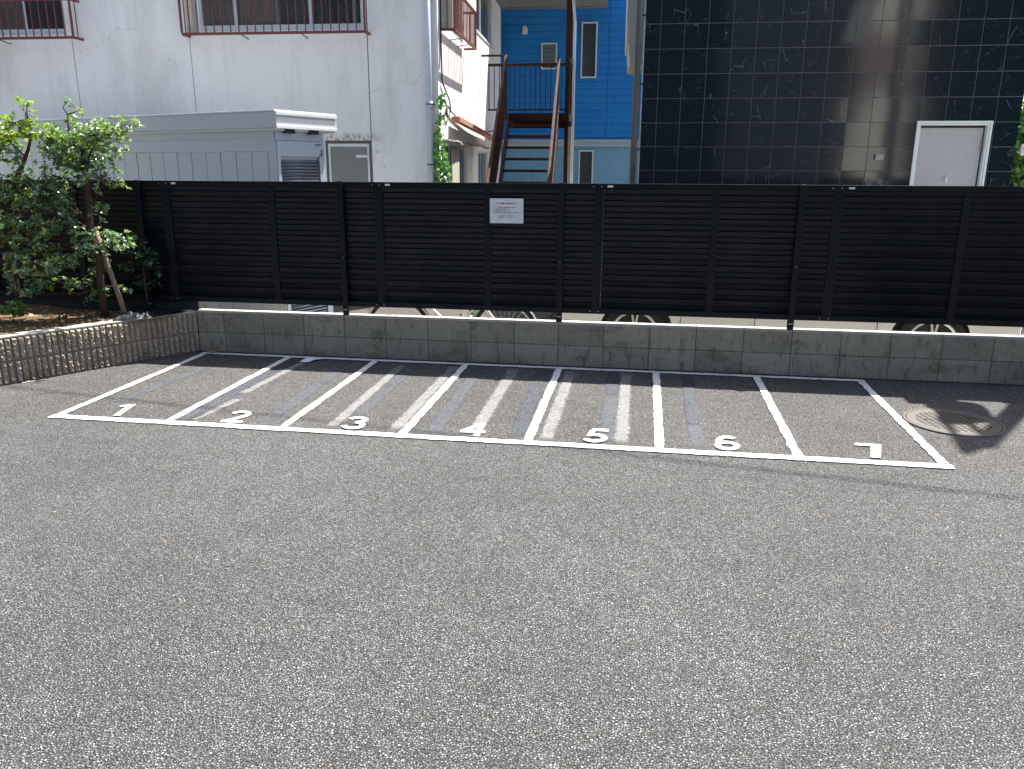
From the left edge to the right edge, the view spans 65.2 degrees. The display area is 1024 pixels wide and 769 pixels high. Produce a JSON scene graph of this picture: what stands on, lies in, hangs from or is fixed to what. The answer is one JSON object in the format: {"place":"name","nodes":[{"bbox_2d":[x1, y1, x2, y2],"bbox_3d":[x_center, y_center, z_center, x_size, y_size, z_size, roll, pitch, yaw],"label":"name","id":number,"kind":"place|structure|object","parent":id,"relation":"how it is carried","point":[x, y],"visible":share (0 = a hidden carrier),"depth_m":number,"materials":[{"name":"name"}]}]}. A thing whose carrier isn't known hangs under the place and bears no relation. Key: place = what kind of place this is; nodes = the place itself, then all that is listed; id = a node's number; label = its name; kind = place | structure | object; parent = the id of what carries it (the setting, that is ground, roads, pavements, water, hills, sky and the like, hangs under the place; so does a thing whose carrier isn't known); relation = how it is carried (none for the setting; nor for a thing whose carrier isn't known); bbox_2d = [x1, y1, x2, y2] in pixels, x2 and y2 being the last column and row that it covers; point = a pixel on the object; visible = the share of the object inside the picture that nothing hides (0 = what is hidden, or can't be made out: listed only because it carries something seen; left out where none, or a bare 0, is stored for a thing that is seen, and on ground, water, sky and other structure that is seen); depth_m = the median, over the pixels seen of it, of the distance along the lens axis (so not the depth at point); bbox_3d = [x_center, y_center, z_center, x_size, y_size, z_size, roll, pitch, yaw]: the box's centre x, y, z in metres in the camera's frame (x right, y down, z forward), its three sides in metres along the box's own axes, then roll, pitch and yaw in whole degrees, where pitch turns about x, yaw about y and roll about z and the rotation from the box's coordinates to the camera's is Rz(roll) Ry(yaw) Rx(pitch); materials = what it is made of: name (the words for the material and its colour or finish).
{"place":"outdoors","nodes":[
{"label":"outdoors","id":0,"kind":"place"},
{"bbox_2d":[300,357,318,361],"bbox_3d":[-1.847,-0.228,7.340,0.104,0.020,0.174,8,17,28],"label":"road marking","id":1,"kind":"object","parent":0,"point":[308,359],"visible":1,"depth_m":7.33,"materials":[{"name":"white paint"}]},
{"bbox_2d":[0,350,1023,768],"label":"asphalt ground","id":2,"kind":"structure","parent":0,"point":[668,570],"depth_m":3.56,"materials":[{"name":"grey asphalt"}]},
{"bbox_2d":[0,295,204,385],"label":"planter wall","id":3,"kind":"structure","parent":2,"relation":"on","point":[40,353],"depth_m":7.09,"materials":[{"name":"concrete"}]},
{"bbox_2d":[0,304,121,334],"bbox_3d":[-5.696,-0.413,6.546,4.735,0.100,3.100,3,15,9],"label":"garden soil","id":4,"kind":"structure","parent":3,"relation":"in","point":[38,320],"depth_m":7.30,"materials":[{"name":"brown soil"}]},
{"bbox_2d":[0,299,29,323],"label":"seedling","id":5,"kind":"object","parent":4,"relation":"on","point":[10,310],"visible":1,"depth_m":7.05,"materials":[{"name":"green plant"}]},
{"bbox_2d":[0,95,78,316],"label":"leaning tree","id":6,"kind":"object","parent":4,"relation":"on","point":[11,257],"visible":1,"depth_m":6.98,"materials":[{"name":"green plant"}]},
{"bbox_2d":[42,311,60,324],"bbox_3d":[-4.002,-0.573,6.979,0.099,0.136,0.151,15,21,43],"label":"seedling","id":7,"kind":"object","parent":4,"relation":"on","point":[46,316],"visible":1,"depth_m":6.96,"materials":[{"name":"green plant"}]},
{"bbox_2d":[20,95,145,316],"bbox_3d":[-3.750,-1.534,7.104,1.155,1.949,0.690,3,15,9],"label":"stunted tree","id":8,"kind":"object","parent":4,"relation":"on","point":[65,156],"visible":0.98,"depth_m":7.00,"materials":[{"name":"green plant"}]},
{"bbox_2d":[83,296,110,312],"bbox_3d":[-3.950,-0.759,7.586,0.218,0.178,0.280,3,15,9],"label":"seedling","id":9,"kind":"object","parent":4,"relation":"on","point":[88,301],"visible":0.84,"depth_m":7.52,"materials":[{"name":"green plant"}]},
{"bbox_2d":[95,231,126,313],"bbox_3d":[-3.604,-1.005,7.196,0.258,0.732,0.046,6,16,20],"label":"wooden stake","id":10,"kind":"object","parent":4,"relation":"in","point":[114,284],"visible":1,"depth_m":7.19,"materials":[{"name":"brown wood"}]},
{"bbox_2d":[118,231,161,306],"bbox_3d":[-3.433,-1.055,7.536,0.422,0.759,0.418,3,15,9],"label":"shaded shrub","id":11,"kind":"object","parent":4,"relation":"on","point":[148,252],"visible":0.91,"depth_m":7.45,"materials":[{"name":"green plant"}]},
{"bbox_2d":[112,306,185,320],"bbox_3d":[-3.436,-0.668,7.378,0.645,0.058,0.610,3,15,9],"label":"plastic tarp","id":12,"kind":"object","parent":4,"relation":"on","point":[134,313],"visible":0.91,"depth_m":7.34,"materials":[{"name":"grey plastic"}]},
{"bbox_2d":[207,345,217,351],"bbox_3d":[-2.865,-0.343,7.654,0.119,0.062,0.102,3,15,9],"label":"dead leaf","id":13,"kind":"object","parent":2,"relation":"on","point":[212,350],"visible":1,"depth_m":7.65,"materials":[{"name":"brown plant"}]},
{"bbox_2d":[197,308,1023,384],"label":"block wall","id":14,"kind":"structure","parent":2,"relation":"on","point":[951,357],"depth_m":7.08,"materials":[{"name":"concrete"}]},
{"bbox_2d":[0,179,1023,329],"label":"louvre fence","id":15,"kind":"object","parent":14,"relation":"on","point":[937,255],"visible":0.94,"depth_m":6.97,"materials":[{"name":"black metal"}]},
{"bbox_2d":[490,198,523,222],"bbox_3d":[-0.047,-1.507,6.955,0.295,0.211,0.004,3,15,9],"label":"notice sign","id":16,"kind":"object","parent":15,"relation":"attached to","point":[506,210],"visible":1,"depth_m":6.95,"materials":[{"name":"paper"}]},
{"bbox_2d":[902,408,1006,436],"bbox_3d":[3.106,0.263,5.642,0.650,0.010,0.650,3,15,9],"label":"manhole cover","id":17,"kind":"object","parent":2,"relation":"on","point":[954,422],"visible":1,"depth_m":5.61,"materials":[{"name":"metal"}]},
{"label":"yard ground","id":18,"kind":"structure","parent":0,"visible":0},
{"bbox_2d":[0,109,336,312],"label":"storage shed","id":19,"kind":"structure","parent":18,"relation":"on","point":[268,145],"depth_m":8.69,"materials":[{"name":"grey metal"}]},
{"bbox_2d":[0,0,500,182],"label":"apartment building","id":20,"kind":"structure","parent":18,"relation":"on","point":[367,73],"depth_m":11.30,"materials":[{"name":"white paint"}]},
{"bbox_2d":[0,0,66,34],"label":"window","id":21,"kind":"structure","parent":20,"relation":"in","point":[41,4],"depth_m":11.48,"materials":[{"name":"metal"}]},
{"bbox_2d":[199,0,366,31],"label":"window","id":22,"kind":"structure","parent":20,"relation":"in","point":[224,3],"depth_m":11.09,"materials":[{"name":"metal"}]},
{"bbox_2d":[328,144,370,181],"bbox_3d":[-2.326,-2.322,11.687,0.598,2.283,0.066,2,15,6],"label":"door","id":23,"kind":"structure","parent":20,"relation":"in","point":[347,162],"depth_m":11.45,"materials":[{"name":"metal"}]},
{"bbox_2d":[433,93,452,182],"bbox_3d":[-0.996,-2.588,11.357,0.318,3.000,0.162,2,15,6],"label":"climbing vine","id":24,"kind":"object","parent":20,"relation":"attached to","point":[443,166],"visible":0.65,"depth_m":11.17,"materials":[{"name":"green plant"}]},
{"bbox_2d":[449,0,460,41],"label":"window","id":25,"kind":"structure","parent":20,"relation":"in","point":[453,33],"depth_m":12.59,"materials":[{"name":"metal"}]},
{"bbox_2d":[446,145,464,182],"bbox_3d":[-0.948,-2.695,12.803,0.103,2.150,1.830,2,15,6],"label":"window","id":26,"kind":"structure","parent":20,"relation":"in","point":[448,148],"depth_m":13.35,"materials":[{"name":"metal"}]},
{"bbox_2d":[439,0,504,131],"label":"hanging cable","id":27,"kind":"object","parent":20,"relation":"attached to","point":[449,108],"visible":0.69,"depth_m":11.12,"materials":[{"name":"black rubber"}]},
{"bbox_2d":[452,116,492,140],"bbox_3d":[-0.589,-4.404,13.909,0.120,0.225,4.322,2,15,6],"label":"entrance awning","id":28,"kind":"object","parent":20,"relation":"attached to","point":[470,126],"visible":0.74,"depth_m":13.06,"materials":[{"name":"paint"}]},
{"bbox_2d":[478,151,485,182],"bbox_3d":[-0.602,-3.402,15.479,0.092,2.120,1.211,2,15,7],"label":"window","id":29,"kind":"structure","parent":20,"relation":"in","point":[481,155],"depth_m":15.44,"materials":[{"name":"glass"}]},
{"bbox_2d":[476,0,491,46],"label":"window","id":30,"kind":"structure","parent":20,"relation":"in","point":[483,7],"depth_m":15.22,"materials":[{"name":"glass"}]},
{"bbox_2d":[333,306,555,319],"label":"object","id":31,"kind":"object","parent":18,"relation":"on","point":[398,311],"depth_m":10.60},
{"bbox_2d":[454,310,491,317],"bbox_3d":[-0.364,-0.463,7.948,0.506,0.684,0.457,11,19,36],"label":"weed","id":32,"kind":"object","parent":31,"relation":"on","point":[471,314],"visible":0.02,"depth_m":7.95,"materials":[{"name":"green plant"}]},
{"bbox_2d":[536,312,568,319],"bbox_3d":[0.483,-0.516,8.132,0.512,0.696,0.457,3,15,9],"label":"weed","id":33,"kind":"object","parent":31,"relation":"on","point":[552,315],"visible":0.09,"depth_m":8.11,"materials":[{"name":"green plant"}]},
{"bbox_2d":[368,307,535,318],"bbox_3d":[-0.589,-0.735,7.787,1.742,1.094,0.580,3,15,9],"label":"bicycle","id":34,"kind":"object","parent":18,"relation":"on","point":[434,312],"visible":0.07,"depth_m":7.80,"materials":[{"name":"silver metal"}]},
{"bbox_2d":[481,0,607,182],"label":"outdoor staircase","id":35,"kind":"structure","parent":18,"relation":"on","point":[555,120],"depth_m":15.02,"materials":[{"name":"red metal"}]},
{"bbox_2d":[501,0,632,240],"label":"blue house","id":36,"kind":"structure","parent":18,"relation":"on","point":[603,108],"depth_m":17.32,"materials":[{"name":"blue metal"}]},
{"bbox_2d":[541,43,556,68],"bbox_3d":[0.795,-7.049,17.201,0.340,0.530,0.062,2,15,6],"label":"window","id":37,"kind":"structure","parent":36,"relation":"in","point":[548,50],"depth_m":17.18,"materials":[{"name":"grey glass"}]},
{"bbox_2d":[578,150,593,182],"bbox_3d":[1.632,-4.583,17.804,0.325,1.200,0.055,2,15,6],"label":"window","id":38,"kind":"structure","parent":36,"relation":"in","point":[585,166],"depth_m":17.74,"materials":[{"name":"grey glass"}]},
{"bbox_2d":[580,22,597,77],"bbox_3d":[1.644,-7.126,17.084,0.340,1.115,0.055,2,15,6],"label":"window","id":39,"kind":"structure","parent":36,"relation":"in","point":[589,32],"depth_m":17.08,"materials":[{"name":"grey glass"}]},
{"bbox_2d":[562,268,1021,334],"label":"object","id":40,"kind":"object","parent":18,"relation":"on","point":[839,325],"visible":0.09,"depth_m":7.54,"materials":[{"name":"white paint"}]},
{"bbox_2d":[625,0,1023,185],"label":"black tiled building","id":41,"kind":"structure","parent":18,"relation":"on","point":[853,92],"depth_m":9.68,"materials":[{"name":"tile"}]},
{"bbox_2d":[913,126,984,185],"bbox_3d":[5.306,-1.924,9.986,0.760,2.481,0.085,2,15,6],"label":"door","id":42,"kind":"structure","parent":41,"relation":"in","point":[946,155],"depth_m":9.75,"materials":[{"name":"grey metal"}]},
{"bbox_2d":[1020,145,1023,154],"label":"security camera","id":43,"kind":"object","parent":41,"relation":"attached to","point":[1022,150],"visible":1,"depth_m":9.51,"materials":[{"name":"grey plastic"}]},
{"bbox_2d":[1009,98,1023,185],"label":"ivy hedge","id":44,"kind":"object","parent":18,"relation":"on","point":[1017,176],"visible":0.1,"depth_m":9.72,"materials":[{"name":"green plant"}]}
]}

